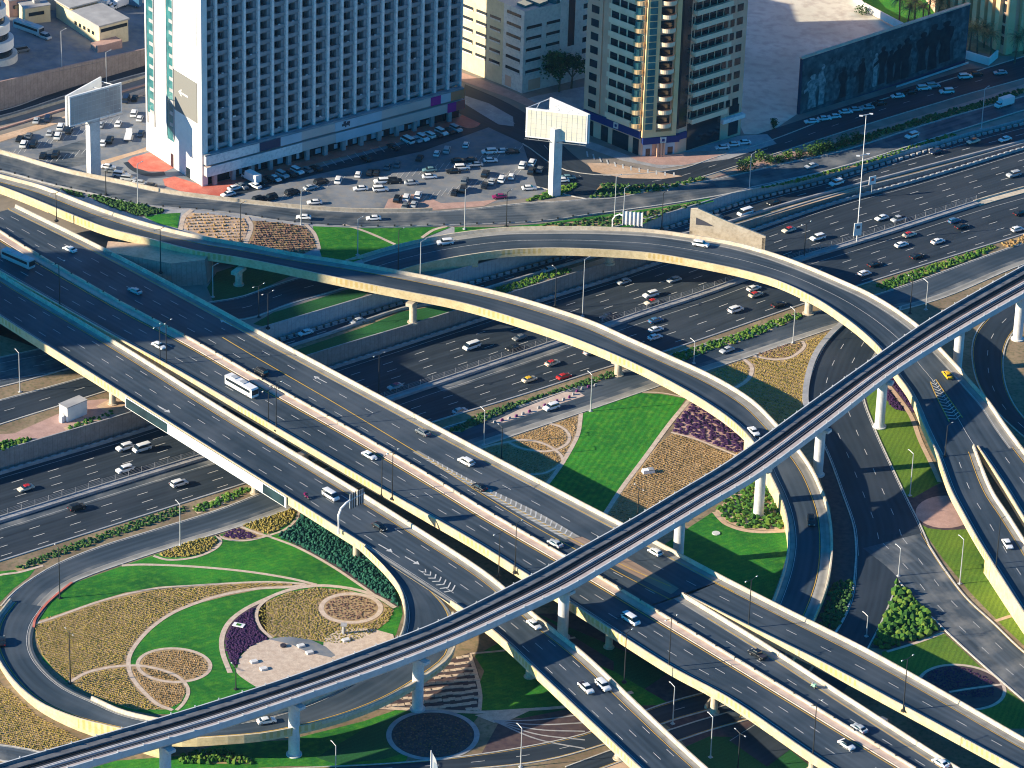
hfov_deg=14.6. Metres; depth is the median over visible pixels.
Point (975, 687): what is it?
path
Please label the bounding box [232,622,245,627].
garden sign
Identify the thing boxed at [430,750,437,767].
banner flag
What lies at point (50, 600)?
kerb
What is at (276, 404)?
street lamp
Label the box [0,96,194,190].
car park
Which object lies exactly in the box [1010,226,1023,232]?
hatchback car
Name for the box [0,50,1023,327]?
terrain
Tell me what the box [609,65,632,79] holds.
window
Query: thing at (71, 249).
sedan car
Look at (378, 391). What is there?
street lamp
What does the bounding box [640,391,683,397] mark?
path
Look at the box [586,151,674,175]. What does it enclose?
bollards
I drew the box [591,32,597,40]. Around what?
window
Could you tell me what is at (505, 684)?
lawn
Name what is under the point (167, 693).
flower bed
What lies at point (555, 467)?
path
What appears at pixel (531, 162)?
suv
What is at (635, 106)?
bay window
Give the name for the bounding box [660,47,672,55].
window
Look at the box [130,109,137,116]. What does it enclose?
suv
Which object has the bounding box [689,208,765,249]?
wing wall
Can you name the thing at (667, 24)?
window
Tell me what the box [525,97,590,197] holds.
billboard
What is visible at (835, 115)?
sedan car
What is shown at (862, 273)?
hatchback car
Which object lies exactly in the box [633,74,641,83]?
bay window
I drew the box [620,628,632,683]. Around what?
street lamp
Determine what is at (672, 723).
street lamp
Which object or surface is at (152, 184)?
sedan car
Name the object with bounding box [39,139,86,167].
lot court
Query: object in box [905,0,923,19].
palm tree
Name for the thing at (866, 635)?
street lamp
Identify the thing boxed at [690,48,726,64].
window
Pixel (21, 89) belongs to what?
retaining wall
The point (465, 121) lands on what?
red pavement
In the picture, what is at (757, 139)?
pavement
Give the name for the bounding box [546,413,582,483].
path
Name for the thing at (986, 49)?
garden ground
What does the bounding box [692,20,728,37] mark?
window
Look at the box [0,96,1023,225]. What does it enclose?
service road
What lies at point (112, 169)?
sedan car
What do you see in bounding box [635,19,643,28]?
bay window
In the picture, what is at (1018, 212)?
sedan car
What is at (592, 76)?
window
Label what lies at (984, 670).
path
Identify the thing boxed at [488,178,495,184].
sedan car
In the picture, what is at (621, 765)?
sand patch
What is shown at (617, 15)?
window
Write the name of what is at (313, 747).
lawn
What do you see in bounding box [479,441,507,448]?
path
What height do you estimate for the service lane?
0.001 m
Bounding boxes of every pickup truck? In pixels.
[577,681,594,693]
[748,648,767,660]
[890,215,906,222]
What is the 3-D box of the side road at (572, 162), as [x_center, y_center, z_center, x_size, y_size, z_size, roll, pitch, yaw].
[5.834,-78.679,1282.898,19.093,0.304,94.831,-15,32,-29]
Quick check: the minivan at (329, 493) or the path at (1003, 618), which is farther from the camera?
the minivan at (329, 493)
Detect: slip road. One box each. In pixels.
[0,348,69,387]
[0,371,165,424]
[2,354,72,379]
[209,277,345,319]
[278,124,1023,344]
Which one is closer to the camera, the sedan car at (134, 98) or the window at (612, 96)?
the window at (612, 96)
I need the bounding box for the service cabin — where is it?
[59,395,87,422]
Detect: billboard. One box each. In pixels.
[63,77,122,174]
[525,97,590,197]
[797,2,970,113]
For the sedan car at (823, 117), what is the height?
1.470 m
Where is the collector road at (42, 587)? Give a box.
[0,243,1023,611]
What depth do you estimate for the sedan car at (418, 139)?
1276.99 m
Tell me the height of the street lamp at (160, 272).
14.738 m
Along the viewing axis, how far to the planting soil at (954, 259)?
1215.14 m
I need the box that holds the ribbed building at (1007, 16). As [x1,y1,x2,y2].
[926,0,1023,54]
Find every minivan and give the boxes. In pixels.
[14,44,30,52]
[36,31,51,39]
[122,93,129,102]
[132,440,152,453]
[322,486,339,500]
[400,134,414,144]
[462,339,480,350]
[621,610,640,625]
[737,206,753,215]
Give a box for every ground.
[0,235,1023,767]
[482,709,589,752]
[539,614,681,689]
[596,662,808,764]
[815,450,854,623]
[908,482,965,529]
[922,666,1002,707]
[966,35,1023,56]
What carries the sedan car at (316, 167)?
on the service lane
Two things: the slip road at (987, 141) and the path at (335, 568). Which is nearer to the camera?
the path at (335, 568)
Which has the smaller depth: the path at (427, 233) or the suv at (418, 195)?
the path at (427, 233)
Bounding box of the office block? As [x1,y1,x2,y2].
[558,0,587,84]
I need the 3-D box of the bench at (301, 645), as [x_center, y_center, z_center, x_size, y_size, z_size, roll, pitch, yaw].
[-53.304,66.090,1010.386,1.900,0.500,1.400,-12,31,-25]
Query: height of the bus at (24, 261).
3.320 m
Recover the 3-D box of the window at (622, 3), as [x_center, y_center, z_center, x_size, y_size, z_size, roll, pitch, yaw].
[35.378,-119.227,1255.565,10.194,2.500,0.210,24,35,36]
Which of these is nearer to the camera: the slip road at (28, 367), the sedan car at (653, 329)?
the slip road at (28, 367)
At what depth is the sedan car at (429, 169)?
1257.04 m
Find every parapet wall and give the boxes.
[0,75,144,120]
[0,149,432,211]
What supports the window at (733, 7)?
in the apartment tower
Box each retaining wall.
[0,48,144,109]
[0,142,1023,470]
[0,233,1023,561]
[256,119,1023,337]
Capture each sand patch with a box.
[0,399,133,441]
[96,398,130,415]
[570,257,618,272]
[587,163,679,178]
[606,762,629,767]
[755,185,865,219]
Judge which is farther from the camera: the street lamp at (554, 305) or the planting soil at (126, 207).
the planting soil at (126, 207)
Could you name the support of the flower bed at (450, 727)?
on the planting soil at (434, 729)
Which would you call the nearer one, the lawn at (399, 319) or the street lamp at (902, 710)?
the street lamp at (902, 710)
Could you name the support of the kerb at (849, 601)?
on the ground at (954, 753)
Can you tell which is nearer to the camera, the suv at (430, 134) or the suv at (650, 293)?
the suv at (650, 293)
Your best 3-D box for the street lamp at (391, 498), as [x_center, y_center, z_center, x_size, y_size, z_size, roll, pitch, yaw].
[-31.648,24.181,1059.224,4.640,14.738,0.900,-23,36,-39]
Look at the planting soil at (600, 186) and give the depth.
1252.43 m
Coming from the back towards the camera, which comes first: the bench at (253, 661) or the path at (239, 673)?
the bench at (253, 661)
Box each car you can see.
[0,636,5,646]
[15,135,23,141]
[24,132,32,138]
[32,117,39,123]
[39,152,46,158]
[46,129,53,136]
[62,246,77,252]
[65,127,72,133]
[100,139,105,146]
[101,163,115,168]
[104,167,118,172]
[114,120,121,126]
[127,287,142,294]
[131,95,137,100]
[132,179,146,183]
[136,115,143,121]
[137,130,144,136]
[144,182,157,186]
[151,341,165,349]
[220,190,235,196]
[227,184,241,190]
[235,182,248,189]
[248,182,261,188]
[256,716,276,725]
[261,176,267,183]
[263,175,274,181]
[271,174,281,181]
[286,169,297,176]
[296,214,311,219]
[298,328,313,336]
[301,166,313,173]
[303,184,317,190]
[307,199,321,204]
[309,164,322,171]
[349,317,365,323]
[353,185,367,191]
[355,171,361,177]
[359,155,372,161]
[361,450,376,459]
[366,169,373,175]
[366,215,381,220]
[372,521,387,531]
[373,169,379,175]
[383,163,390,169]
[386,143,399,149]
[387,382,402,390]
[393,160,400,167]
[401,202,409,207]
[404,179,419,185]
[410,201,417,207]
[412,135,422,142]
[415,154,423,161]
[415,428,430,436]
[422,166,436,172]
[422,173,436,179]
[433,150,440,156]
[434,131,442,138]
[444,127,455,134]
[446,168,460,173]
[450,189,458,195]
[451,157,464,163]
[451,407,467,413]
[462,141,469,147]
[463,157,477,162]
[468,161,482,167]
[471,482,487,491]
[481,181,487,188]
[483,157,497,162]
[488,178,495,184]
[492,193,506,199]
[496,148,507,153]
[505,148,519,153]
[505,343,520,351]
[508,173,514,179]
[512,333,527,341]
[521,184,536,190]
[526,618,541,629]
[536,166,543,172]
[541,265,555,272]
[547,538,563,548]
[556,373,571,380]
[561,174,575,179]
[561,177,569,182]
[599,312,614,320]
[616,277,631,285]
[647,317,663,323]
[647,333,662,340]
[647,548,662,556]
[648,326,663,333]
[666,276,681,283]
[714,144,729,149]
[719,345,734,353]
[725,141,739,146]
[737,139,750,144]
[746,285,760,291]
[747,426,759,435]
[766,198,780,205]
[771,301,785,308]
[804,118,818,123]
[804,162,818,168]
[817,115,831,120]
[827,113,840,118]
[837,738,855,750]
[838,109,852,114]
[848,106,862,111]
[850,723,867,733]
[857,270,871,276]
[860,104,874,109]
[867,261,881,267]
[872,100,886,105]
[874,214,888,221]
[890,93,904,98]
[894,241,908,248]
[903,89,917,94]
[909,253,923,259]
[929,148,942,154]
[930,238,944,244]
[931,757,949,767]
[942,370,952,378]
[947,217,960,223]
[954,223,968,229]
[969,71,983,76]
[993,69,1007,74]
[998,135,1011,142]
[1002,538,1012,548]
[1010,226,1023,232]
[1013,210,1023,216]
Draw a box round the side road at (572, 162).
[459,84,612,191]
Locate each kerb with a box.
[0,83,145,129]
[32,582,72,627]
[808,553,856,670]
[867,584,896,648]
[898,579,1023,700]
[928,544,1023,652]
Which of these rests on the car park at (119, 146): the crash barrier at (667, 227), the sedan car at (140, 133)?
the sedan car at (140, 133)
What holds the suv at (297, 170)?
on the car park at (439, 188)
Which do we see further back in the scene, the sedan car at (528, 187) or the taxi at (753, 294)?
the sedan car at (528, 187)
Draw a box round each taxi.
[17,483,34,492]
[521,376,536,383]
[544,359,559,366]
[644,298,657,305]
[748,291,762,298]
[781,226,796,233]
[902,231,916,237]
[966,137,979,144]
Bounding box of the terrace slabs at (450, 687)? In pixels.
[382,655,480,710]
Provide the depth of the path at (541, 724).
981.40 m
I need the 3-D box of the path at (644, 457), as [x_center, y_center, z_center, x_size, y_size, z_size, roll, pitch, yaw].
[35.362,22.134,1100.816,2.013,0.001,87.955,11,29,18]
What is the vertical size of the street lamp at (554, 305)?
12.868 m
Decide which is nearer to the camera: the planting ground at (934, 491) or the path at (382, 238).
the planting ground at (934, 491)
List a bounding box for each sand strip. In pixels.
[0,88,145,141]
[101,147,147,164]
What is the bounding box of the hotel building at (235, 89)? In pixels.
[144,0,464,185]
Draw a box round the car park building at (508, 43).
[462,0,560,92]
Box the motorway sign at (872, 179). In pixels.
[869,176,875,191]
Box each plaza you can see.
[238,639,333,685]
[270,636,334,656]
[323,628,393,659]
[476,707,536,722]
[916,496,963,527]
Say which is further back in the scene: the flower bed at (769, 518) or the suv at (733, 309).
the suv at (733, 309)
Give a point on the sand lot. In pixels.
(782, 36)
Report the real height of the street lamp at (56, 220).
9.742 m
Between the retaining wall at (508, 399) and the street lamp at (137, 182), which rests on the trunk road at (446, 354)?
the retaining wall at (508, 399)
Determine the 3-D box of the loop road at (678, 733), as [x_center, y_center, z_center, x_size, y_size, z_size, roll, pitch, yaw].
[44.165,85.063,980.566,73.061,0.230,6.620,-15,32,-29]
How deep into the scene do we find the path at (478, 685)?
996.37 m
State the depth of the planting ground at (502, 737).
978.38 m
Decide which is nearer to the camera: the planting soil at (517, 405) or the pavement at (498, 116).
the planting soil at (517, 405)
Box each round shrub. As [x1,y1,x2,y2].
[736,158,751,171]
[741,156,756,168]
[755,149,767,161]
[763,153,775,163]
[774,154,785,162]
[781,149,793,160]
[794,148,806,158]
[803,143,818,155]
[813,139,827,151]
[819,138,834,148]
[836,133,850,146]
[850,129,865,142]
[854,2,868,14]
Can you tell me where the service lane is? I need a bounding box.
[226,123,487,196]
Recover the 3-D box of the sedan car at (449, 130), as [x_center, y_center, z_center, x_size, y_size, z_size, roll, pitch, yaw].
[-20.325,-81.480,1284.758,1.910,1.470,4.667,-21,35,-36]
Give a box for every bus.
[1,247,34,268]
[13,17,43,35]
[225,372,258,398]
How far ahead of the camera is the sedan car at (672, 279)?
1212.21 m
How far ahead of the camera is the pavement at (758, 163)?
1311.21 m
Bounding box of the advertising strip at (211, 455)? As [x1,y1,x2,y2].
[125,397,286,507]
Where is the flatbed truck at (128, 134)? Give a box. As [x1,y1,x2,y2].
[124,128,132,140]
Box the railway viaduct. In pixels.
[0,265,1023,767]
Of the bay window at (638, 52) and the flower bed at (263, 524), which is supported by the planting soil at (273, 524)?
the flower bed at (263, 524)
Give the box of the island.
[385,194,497,209]
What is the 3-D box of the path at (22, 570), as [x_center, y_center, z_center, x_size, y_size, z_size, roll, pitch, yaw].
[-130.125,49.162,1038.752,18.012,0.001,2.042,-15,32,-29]
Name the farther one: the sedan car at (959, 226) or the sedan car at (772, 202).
the sedan car at (772, 202)
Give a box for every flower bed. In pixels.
[0,683,80,749]
[35,583,292,709]
[133,668,184,706]
[142,650,206,679]
[160,537,217,556]
[186,213,246,239]
[223,528,255,538]
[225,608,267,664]
[243,508,294,532]
[248,220,315,252]
[259,587,392,643]
[325,596,375,619]
[393,714,471,755]
[485,417,576,481]
[608,434,738,522]
[673,403,743,451]
[711,329,839,424]
[716,482,783,528]
[758,343,800,357]
[887,378,914,411]
[927,666,993,696]
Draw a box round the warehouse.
[54,0,129,52]
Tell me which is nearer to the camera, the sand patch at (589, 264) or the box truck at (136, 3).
the sand patch at (589, 264)
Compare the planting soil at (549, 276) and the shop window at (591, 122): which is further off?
the shop window at (591, 122)
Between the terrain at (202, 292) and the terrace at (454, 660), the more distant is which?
the terrain at (202, 292)
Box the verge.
[0,121,1023,433]
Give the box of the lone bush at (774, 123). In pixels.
[770,117,779,128]
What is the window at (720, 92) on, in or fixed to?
in the apartment tower
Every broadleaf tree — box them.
[539,49,571,91]
[562,51,584,88]
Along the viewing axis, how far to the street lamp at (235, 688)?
990.55 m
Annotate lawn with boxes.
[0,569,34,601]
[35,512,402,713]
[93,710,407,767]
[144,213,179,227]
[207,265,289,300]
[254,289,368,325]
[297,306,454,354]
[313,226,449,261]
[317,614,666,763]
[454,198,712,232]
[475,644,665,709]
[549,393,684,511]
[665,511,786,599]
[686,736,807,767]
[863,0,933,22]
[866,389,939,496]
[882,634,1023,728]
[921,525,1023,644]
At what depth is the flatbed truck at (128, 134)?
1273.90 m
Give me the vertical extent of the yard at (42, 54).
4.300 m
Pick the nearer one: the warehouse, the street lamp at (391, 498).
the street lamp at (391, 498)
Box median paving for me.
[973,186,1023,205]
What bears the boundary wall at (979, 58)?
on the terrain at (202, 292)
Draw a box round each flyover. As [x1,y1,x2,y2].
[0,174,832,718]
[0,204,959,767]
[0,272,707,767]
[346,226,1023,633]
[684,576,1023,767]
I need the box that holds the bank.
[0,172,453,263]
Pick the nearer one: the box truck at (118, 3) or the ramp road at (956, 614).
the ramp road at (956, 614)
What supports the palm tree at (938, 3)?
on the garden ground at (986, 49)
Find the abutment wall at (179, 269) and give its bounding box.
[105,241,213,286]
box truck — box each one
[98,0,113,7]
[113,0,128,9]
[128,0,141,7]
[241,169,260,182]
[994,94,1014,108]
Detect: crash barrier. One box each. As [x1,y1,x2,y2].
[0,146,1023,474]
[277,122,1023,340]
[288,139,1023,346]
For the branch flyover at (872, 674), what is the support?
attached to the flyover at (332, 420)
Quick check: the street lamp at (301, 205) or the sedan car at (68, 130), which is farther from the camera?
the sedan car at (68, 130)
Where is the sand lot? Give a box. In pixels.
[741,0,892,133]
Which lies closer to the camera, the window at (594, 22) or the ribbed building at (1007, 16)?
the window at (594, 22)
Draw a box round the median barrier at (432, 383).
[0,195,980,522]
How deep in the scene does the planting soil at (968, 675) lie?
1004.64 m
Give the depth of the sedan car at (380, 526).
1046.85 m
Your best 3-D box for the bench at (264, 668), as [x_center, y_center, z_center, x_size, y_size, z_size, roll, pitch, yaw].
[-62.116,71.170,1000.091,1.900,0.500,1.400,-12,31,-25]
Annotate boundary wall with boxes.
[854,0,902,25]
[965,50,998,65]
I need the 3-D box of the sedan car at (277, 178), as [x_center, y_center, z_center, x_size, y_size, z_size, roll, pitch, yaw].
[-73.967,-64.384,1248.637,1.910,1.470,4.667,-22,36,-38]
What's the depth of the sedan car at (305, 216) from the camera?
1219.39 m
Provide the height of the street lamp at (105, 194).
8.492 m
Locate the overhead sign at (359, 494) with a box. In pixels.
[337,488,364,533]
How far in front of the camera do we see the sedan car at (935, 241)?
1235.34 m
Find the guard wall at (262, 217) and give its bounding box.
[0,168,603,227]
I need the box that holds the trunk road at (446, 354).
[0,150,1023,559]
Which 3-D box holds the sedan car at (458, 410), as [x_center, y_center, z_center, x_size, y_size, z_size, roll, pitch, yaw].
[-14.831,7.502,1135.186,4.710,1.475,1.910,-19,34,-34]
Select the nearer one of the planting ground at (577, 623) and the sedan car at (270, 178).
the planting ground at (577, 623)
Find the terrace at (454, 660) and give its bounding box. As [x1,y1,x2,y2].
[378,652,479,709]
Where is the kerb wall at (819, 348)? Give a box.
[802,322,843,406]
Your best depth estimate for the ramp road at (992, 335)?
1161.61 m
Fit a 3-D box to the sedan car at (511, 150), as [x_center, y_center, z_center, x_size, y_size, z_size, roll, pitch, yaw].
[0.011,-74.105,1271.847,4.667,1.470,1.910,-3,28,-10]
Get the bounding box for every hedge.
[0,436,31,450]
[15,506,185,568]
[60,187,84,196]
[67,409,113,428]
[88,194,163,215]
[179,747,252,764]
[193,486,251,511]
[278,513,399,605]
[449,371,614,431]
[493,268,571,292]
[526,183,577,200]
[542,201,700,226]
[589,176,704,197]
[672,312,802,359]
[761,133,955,187]
[808,88,1023,155]
[819,578,853,630]
[873,578,937,648]
[876,244,995,289]
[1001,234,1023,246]
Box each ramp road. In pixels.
[729,533,910,765]
[809,306,929,555]
[863,533,1023,698]
[971,304,1023,436]
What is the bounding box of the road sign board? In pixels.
[612,210,642,226]
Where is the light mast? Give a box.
[853,113,872,240]
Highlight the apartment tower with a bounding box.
[583,0,747,156]
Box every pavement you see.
[128,152,172,170]
[163,117,459,195]
[458,115,479,127]
[462,73,535,106]
[465,96,513,125]
[527,87,583,110]
[575,134,776,168]
[713,84,1023,177]
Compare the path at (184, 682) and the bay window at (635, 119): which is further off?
the bay window at (635, 119)
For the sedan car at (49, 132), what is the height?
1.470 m
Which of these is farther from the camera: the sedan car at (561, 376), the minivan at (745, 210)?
the minivan at (745, 210)
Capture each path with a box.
[0,565,42,575]
[36,581,304,623]
[68,664,189,709]
[122,564,315,584]
[124,162,164,176]
[126,584,306,710]
[136,647,211,682]
[153,535,221,560]
[178,209,193,229]
[216,534,269,540]
[219,584,396,672]
[236,668,258,686]
[241,526,373,593]
[243,216,252,242]
[255,585,316,637]
[269,511,299,535]
[304,224,320,248]
[319,592,382,623]
[343,224,395,244]
[380,691,632,713]
[386,710,479,759]
[421,226,446,237]
[469,654,481,710]
[470,637,574,653]
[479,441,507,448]
[494,720,584,748]
[495,720,581,724]
[497,715,574,720]
[497,721,584,739]
[498,721,584,731]
[507,423,570,451]
[508,439,564,462]
[530,464,561,474]
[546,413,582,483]
[603,400,690,513]
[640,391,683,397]
[671,432,735,455]
[712,511,784,532]
[735,359,753,387]
[754,341,805,359]
[887,632,943,651]
[888,386,941,481]
[919,664,1005,709]
[949,684,1001,692]
[994,615,1011,621]
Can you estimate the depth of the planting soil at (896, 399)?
1139.45 m
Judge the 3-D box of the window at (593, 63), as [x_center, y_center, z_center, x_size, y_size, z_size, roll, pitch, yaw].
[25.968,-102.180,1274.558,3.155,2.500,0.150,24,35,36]
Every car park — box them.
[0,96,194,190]
[9,117,545,207]
[756,68,982,138]
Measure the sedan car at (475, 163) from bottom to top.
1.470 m
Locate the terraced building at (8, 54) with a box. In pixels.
[0,0,17,66]
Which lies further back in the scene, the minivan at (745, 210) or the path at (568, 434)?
the minivan at (745, 210)
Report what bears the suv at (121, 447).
on the trunk road at (446, 354)
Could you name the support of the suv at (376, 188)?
on the car park at (439, 188)
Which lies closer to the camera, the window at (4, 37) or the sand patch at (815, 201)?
the sand patch at (815, 201)
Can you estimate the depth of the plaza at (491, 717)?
984.10 m
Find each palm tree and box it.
[890,0,909,20]
[901,0,919,21]
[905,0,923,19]
[913,0,936,16]
[931,0,947,11]
[967,17,980,49]
[968,20,988,53]
[975,17,994,47]
[980,22,1001,56]
[1007,30,1023,63]
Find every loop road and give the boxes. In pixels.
[0,744,39,761]
[294,692,725,767]
[565,710,747,767]
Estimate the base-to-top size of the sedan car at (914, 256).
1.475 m
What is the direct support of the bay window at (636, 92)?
in the apartment tower
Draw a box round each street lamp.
[15,349,21,392]
[52,190,61,221]
[52,260,64,304]
[54,543,61,598]
[61,28,66,66]
[64,627,73,684]
[104,168,110,195]
[137,161,142,203]
[153,323,165,359]
[154,226,165,273]
[159,319,171,363]
[176,500,180,546]
[211,263,218,297]
[231,662,237,690]
[239,201,245,241]
[253,283,264,317]
[262,290,273,329]
[262,386,274,421]
[270,381,282,431]
[300,187,306,224]
[356,216,363,255]
[373,352,384,393]
[376,454,387,497]
[386,448,399,500]
[398,227,404,269]
[420,238,426,273]
[462,186,470,229]
[480,406,485,444]
[494,529,506,577]
[498,423,503,458]
[504,189,512,226]
[510,519,522,573]
[516,723,522,767]
[552,265,556,307]
[581,256,590,316]
[588,371,592,411]
[614,174,621,215]
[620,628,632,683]
[634,483,643,514]
[659,190,668,229]
[665,614,677,664]
[669,681,674,724]
[690,338,695,363]
[708,712,712,758]
[734,728,745,767]
[745,576,757,624]
[749,151,756,190]
[790,306,795,343]
[801,221,810,255]
[810,699,822,754]
[862,611,868,637]
[895,544,900,576]
[901,654,913,712]
[908,275,912,313]
[908,449,913,496]
[923,278,927,310]
[943,422,953,456]
[957,535,963,584]
[980,86,988,128]
[995,515,1006,568]
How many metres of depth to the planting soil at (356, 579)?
1047.57 m
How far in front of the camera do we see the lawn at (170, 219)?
1211.84 m
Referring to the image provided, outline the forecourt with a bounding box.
[629,150,729,164]
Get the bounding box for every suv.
[19,140,27,147]
[29,139,37,147]
[44,114,51,121]
[51,150,59,157]
[54,132,61,139]
[57,123,64,130]
[67,502,86,511]
[106,135,113,143]
[112,170,128,176]
[115,441,134,452]
[115,463,134,474]
[120,173,136,181]
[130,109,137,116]
[169,478,188,488]
[251,194,265,200]
[253,366,269,376]
[264,192,277,200]
[275,169,289,178]
[284,188,300,196]
[290,165,304,174]
[313,177,328,185]
[334,176,342,183]
[372,185,388,192]
[373,177,387,184]
[387,176,402,183]
[393,194,401,202]
[402,193,410,201]
[414,191,421,198]
[416,132,429,141]
[422,130,435,138]
[434,126,448,135]
[436,237,453,245]
[443,146,450,153]
[449,123,462,132]
[454,163,469,170]
[457,456,475,466]
[459,185,467,192]
[460,176,468,184]
[481,147,496,154]
[481,169,489,177]
[497,175,505,182]
[518,161,526,168]
[527,167,534,174]
[528,158,536,166]
[543,401,559,411]
[595,677,611,691]
[642,289,658,298]
[691,239,709,247]
[728,305,743,313]
[807,513,815,526]
[809,232,825,241]
[828,177,844,186]
[904,130,918,138]
[916,84,931,90]
[926,81,940,87]
[939,87,953,94]
[957,72,972,79]
[1006,169,1021,177]
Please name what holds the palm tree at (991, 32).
on the terrain at (202, 292)
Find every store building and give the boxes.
[3,0,25,16]
[17,0,50,22]
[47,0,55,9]
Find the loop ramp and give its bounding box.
[0,543,455,757]
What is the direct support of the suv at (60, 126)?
on the car park at (119, 146)
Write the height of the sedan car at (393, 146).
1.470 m
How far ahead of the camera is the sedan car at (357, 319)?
1172.00 m
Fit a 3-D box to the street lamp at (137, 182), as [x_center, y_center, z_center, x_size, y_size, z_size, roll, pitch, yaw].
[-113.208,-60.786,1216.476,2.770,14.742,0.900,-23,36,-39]
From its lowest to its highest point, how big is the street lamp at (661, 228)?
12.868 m
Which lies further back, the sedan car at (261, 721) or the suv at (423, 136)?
the suv at (423, 136)
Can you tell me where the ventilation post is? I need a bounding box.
[341,622,346,633]
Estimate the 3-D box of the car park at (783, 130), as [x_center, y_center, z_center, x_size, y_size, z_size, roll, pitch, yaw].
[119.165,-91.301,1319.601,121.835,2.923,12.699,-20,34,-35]
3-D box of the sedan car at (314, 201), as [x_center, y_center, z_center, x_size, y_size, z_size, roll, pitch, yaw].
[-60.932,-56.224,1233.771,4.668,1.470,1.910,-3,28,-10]
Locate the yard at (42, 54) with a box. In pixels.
[0,0,144,80]
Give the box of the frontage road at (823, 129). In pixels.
[522,56,1023,198]
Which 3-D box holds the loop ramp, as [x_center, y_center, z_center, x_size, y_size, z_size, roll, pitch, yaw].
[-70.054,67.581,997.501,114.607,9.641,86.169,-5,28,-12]
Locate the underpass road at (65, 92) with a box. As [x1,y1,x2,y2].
[0,66,144,115]
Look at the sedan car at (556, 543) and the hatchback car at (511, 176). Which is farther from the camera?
the hatchback car at (511, 176)
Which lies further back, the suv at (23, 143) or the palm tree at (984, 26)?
the palm tree at (984, 26)
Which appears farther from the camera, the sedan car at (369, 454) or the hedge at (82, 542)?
the sedan car at (369, 454)
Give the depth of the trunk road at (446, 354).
1179.49 m
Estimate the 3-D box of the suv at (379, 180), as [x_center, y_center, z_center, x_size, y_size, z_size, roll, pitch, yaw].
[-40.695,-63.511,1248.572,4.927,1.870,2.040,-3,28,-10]
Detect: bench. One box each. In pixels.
[250,659,258,663]
[259,666,267,670]
[297,643,305,647]
[305,650,313,654]
[342,637,350,642]
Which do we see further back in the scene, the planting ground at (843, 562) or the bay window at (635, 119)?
the bay window at (635, 119)
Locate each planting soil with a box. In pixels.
[14,506,186,570]
[63,412,111,429]
[90,196,164,216]
[131,666,185,707]
[140,649,208,680]
[159,539,217,556]
[178,751,250,763]
[183,212,247,241]
[192,486,251,513]
[222,528,263,539]
[248,221,316,253]
[248,511,292,533]
[279,513,398,607]
[324,595,377,620]
[391,713,473,757]
[447,371,612,431]
[497,268,570,292]
[545,201,702,225]
[593,176,706,195]
[757,342,801,357]
[764,133,956,187]
[875,246,995,289]
[887,385,913,412]
[926,666,996,696]
[1005,237,1023,248]
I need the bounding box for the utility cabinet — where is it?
[641,467,654,473]
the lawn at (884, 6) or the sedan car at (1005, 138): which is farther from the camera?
the lawn at (884, 6)
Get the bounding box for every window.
[0,16,4,24]
[0,33,8,41]
[0,49,11,58]
[29,11,43,16]
[101,23,126,32]
[568,0,575,45]
[588,86,595,94]
[588,99,595,108]
[589,59,596,67]
[589,72,596,81]
[590,45,597,54]
[590,120,593,135]
[591,18,598,27]
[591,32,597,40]
[592,4,599,13]
[601,125,607,141]
[608,92,631,106]
[608,105,631,120]
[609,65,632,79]
[609,78,632,93]
[610,51,633,65]
[611,24,634,38]
[611,38,634,52]
[612,0,636,11]
[612,10,635,25]
[612,130,628,150]
[631,101,639,110]
[631,115,639,123]
[632,88,640,96]
[632,137,638,154]
[633,60,641,69]
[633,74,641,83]
[634,47,642,56]
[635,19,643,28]
[635,33,643,42]
[636,6,644,14]
[642,144,651,155]
[656,115,669,123]
[657,102,669,109]
[658,75,671,82]
[658,88,670,96]
[659,61,671,69]
[660,34,673,42]
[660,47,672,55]
[661,20,673,28]
[662,6,674,14]
[665,142,674,153]
[686,115,720,149]
[688,88,724,105]
[688,101,723,118]
[689,75,724,91]
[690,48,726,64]
[690,61,725,77]
[691,34,727,50]
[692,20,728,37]
[693,0,727,10]
[693,7,728,23]
[728,120,737,135]
[729,104,738,114]
[731,5,735,13]
[732,97,737,105]
[733,84,738,91]
[734,57,740,65]
[734,70,739,78]
[735,44,740,51]
[736,30,741,38]
[737,17,742,24]
[738,3,743,11]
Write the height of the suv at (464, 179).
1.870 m
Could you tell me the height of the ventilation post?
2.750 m
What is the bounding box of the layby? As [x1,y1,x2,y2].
[491,392,583,422]
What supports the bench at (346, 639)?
on the plaza at (342, 649)
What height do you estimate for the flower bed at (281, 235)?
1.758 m

